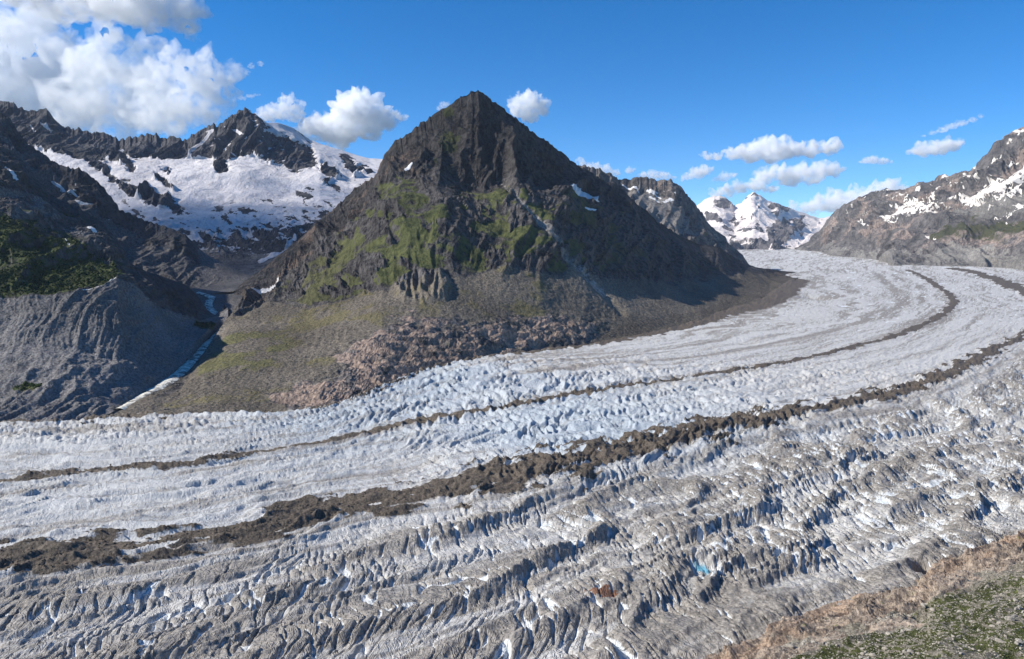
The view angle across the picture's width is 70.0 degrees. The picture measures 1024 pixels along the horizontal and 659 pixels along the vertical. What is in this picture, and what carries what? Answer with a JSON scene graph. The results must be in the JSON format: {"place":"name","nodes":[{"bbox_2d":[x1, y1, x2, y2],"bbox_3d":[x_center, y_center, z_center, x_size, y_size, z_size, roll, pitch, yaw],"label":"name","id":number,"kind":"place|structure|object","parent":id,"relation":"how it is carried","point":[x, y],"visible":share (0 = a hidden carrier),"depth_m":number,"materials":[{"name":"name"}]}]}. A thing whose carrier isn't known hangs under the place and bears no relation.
{"place":"outdoors","nodes":[
{"label":"outdoors","id":0,"kind":"place"},
{"bbox_2d":[0,138,227,423],"bbox_3d":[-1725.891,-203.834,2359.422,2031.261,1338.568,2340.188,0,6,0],"label":"slope","id":1,"kind":"structure","parent":0,"point":[24,193],"depth_m":1738.14,"materials":[{"name":"grey stone"}]},
{"bbox_2d":[0,199,214,389],"bbox_3d":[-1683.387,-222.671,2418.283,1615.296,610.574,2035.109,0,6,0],"label":"mountain shrubs","id":2,"kind":"object","parent":1,"relation":"on","point":[94,277],"visible":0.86,"depth_m":1877.24,"materials":[{"name":"green plant"}]},
{"bbox_2d":[0,282,227,420],"bbox_3d":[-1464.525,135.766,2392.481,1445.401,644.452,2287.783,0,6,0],"label":"scree boulders","id":3,"kind":"object","parent":1,"relation":"on","point":[89,357],"visible":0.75,"depth_m":1615.99,"materials":[{"name":"grey stone"}]},
{"bbox_2d":[0,113,250,291],"bbox_3d":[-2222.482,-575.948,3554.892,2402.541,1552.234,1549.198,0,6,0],"label":"spur","id":4,"kind":"structure","parent":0,"point":[169,253],"depth_m":3298.73,"materials":[{"name":"grey stone"}]},
{"bbox_2d":[116,292,218,409],"bbox_3d":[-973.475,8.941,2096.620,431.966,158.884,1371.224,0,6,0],"label":"stream","id":5,"kind":"structure","parent":0,"point":[172,378],"depth_m":1776.05,"materials":[{"name":"liquid"}]},
{"bbox_2d":[0,101,381,275],"bbox_3d":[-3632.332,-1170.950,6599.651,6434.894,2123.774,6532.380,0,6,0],"label":"snowy back massif","id":6,"kind":"structure","parent":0,"point":[246,191],"depth_m":5586.96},
{"bbox_2d":[190,280,243,332],"bbox_3d":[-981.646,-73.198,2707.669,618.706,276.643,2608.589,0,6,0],"label":"valley floor","id":7,"kind":"structure","parent":0,"point":[222,293],"depth_m":2749.25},
{"bbox_2d":[99,90,797,417],"bbox_3d":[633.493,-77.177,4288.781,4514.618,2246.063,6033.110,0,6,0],"label":"rock pyramid mountain","id":8,"kind":"structure","parent":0,"point":[472,188],"depth_m":2560.43,"materials":[{"name":"grey stone"}]},
{"bbox_2d":[150,262,783,412],"bbox_3d":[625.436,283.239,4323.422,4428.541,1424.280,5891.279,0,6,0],"label":"scree boulders","id":9,"kind":"object","parent":8,"relation":"on","point":[163,392],"visible":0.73,"depth_m":2026.53,"materials":[{"name":"grey stone"}]},
{"bbox_2d":[0,249,1023,658],"bbox_3d":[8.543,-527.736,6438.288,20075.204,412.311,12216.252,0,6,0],"label":"glacier","id":10,"kind":"object","parent":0,"point":[704,547],"visible":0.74,"depth_m":950.53,"materials":[{"name":"white ice"}]},
{"bbox_2d":[0,279,810,425],"bbox_3d":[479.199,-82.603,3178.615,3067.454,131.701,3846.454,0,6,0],"label":"lateral moraine","id":11,"kind":"structure","parent":10,"relation":"on","point":[781,294],"depth_m":2667.25,"materials":[{"name":"rock"},{"name":"gravel"}]},
{"bbox_2d":[0,270,959,482],"bbox_3d":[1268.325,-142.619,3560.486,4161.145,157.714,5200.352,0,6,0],"label":"medial moraine","id":12,"kind":"structure","parent":10,"relation":"on","point":[37,475],"depth_m":1314.43,"materials":[{"name":"rock"},{"name":"gravel"}]},
{"bbox_2d":[0,330,1023,577],"bbox_3d":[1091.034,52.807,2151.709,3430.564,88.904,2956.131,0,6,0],"label":"medial moraine","id":13,"kind":"structure","parent":10,"relation":"on","point":[306,516],"depth_m":959.46,"materials":[{"name":"gravel"}]},
{"bbox_2d":[0,327,998,579],"bbox_3d":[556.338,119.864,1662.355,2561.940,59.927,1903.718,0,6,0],"label":"moraine boulders","id":14,"kind":"object","parent":13,"relation":"on","point":[350,495],"visible":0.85,"depth_m":923.50,"materials":[{"name":"stone"}]},
{"bbox_2d":[945,268,1023,294],"bbox_3d":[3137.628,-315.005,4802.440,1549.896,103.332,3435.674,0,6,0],"label":"medial moraine","id":15,"kind":"structure","parent":10,"relation":"on","point":[1007,284],"depth_m":4808.29,"materials":[{"name":"grey gravel"}]},
{"bbox_2d":[0,0,1023,217],"label":"sky","id":16,"kind":"structure","parent":0,"point":[811,107],"materials":[{"name":"blue"}]},
{"bbox_2d":[578,164,753,266],"bbox_3d":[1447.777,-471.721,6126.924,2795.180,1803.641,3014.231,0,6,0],"label":"ridge behind pyramid","id":17,"kind":"structure","parent":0,"point":[669,204],"depth_m":5843.14,"materials":[{"name":"grey stone"}]},
{"bbox_2d":[696,192,829,249],"bbox_3d":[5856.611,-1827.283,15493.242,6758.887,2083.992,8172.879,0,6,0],"label":"snow peaks","id":18,"kind":"object","parent":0,"point":[753,220],"visible":0.48,"depth_m":13803.21,"materials":[{"name":"white snow"}]},
{"bbox_2d":[705,529,1023,658],"bbox_3d":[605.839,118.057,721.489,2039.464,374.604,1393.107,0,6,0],"label":"foreground hillside","id":19,"kind":"structure","parent":0,"point":[856,611],"depth_m":570.12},
{"bbox_2d":[758,560,1023,658],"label":"loose stones","id":20,"kind":"object","parent":19,"relation":"on","point":[968,611],"visible":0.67,"depth_m":495.50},
{"bbox_2d":[791,572,1023,658],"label":"grass","id":21,"kind":"structure","parent":19,"relation":"on","point":[927,639],"depth_m":481.07,"materials":[{"name":"green plant"}]},
{"bbox_2d":[995,638,1004,642],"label":"boulder","id":22,"kind":"object","parent":19,"relation":"on","point":[998,640],"visible":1,"depth_m":431.94,"materials":[{"name":"stone"}]},
{"bbox_2d":[1004,616,1015,620],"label":"boulder","id":23,"kind":"object","parent":19,"relation":"on","point":[1009,618],"visible":1,"depth_m":461.80,"materials":[{"name":"stone"}]},
{"bbox_2d":[1015,638,1023,644],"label":"boulder","id":24,"kind":"object","parent":19,"relation":"on","point":[1020,641],"visible":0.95,"depth_m":425.91,"materials":[{"name":"stone"}]},
{"bbox_2d":[794,127,1023,269],"bbox_3d":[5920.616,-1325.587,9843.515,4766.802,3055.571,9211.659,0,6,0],"label":"mountain range","id":25,"kind":"structure","parent":0,"point":[973,216],"depth_m":8105.35,"materials":[{"name":"grey stone"}]}
]}

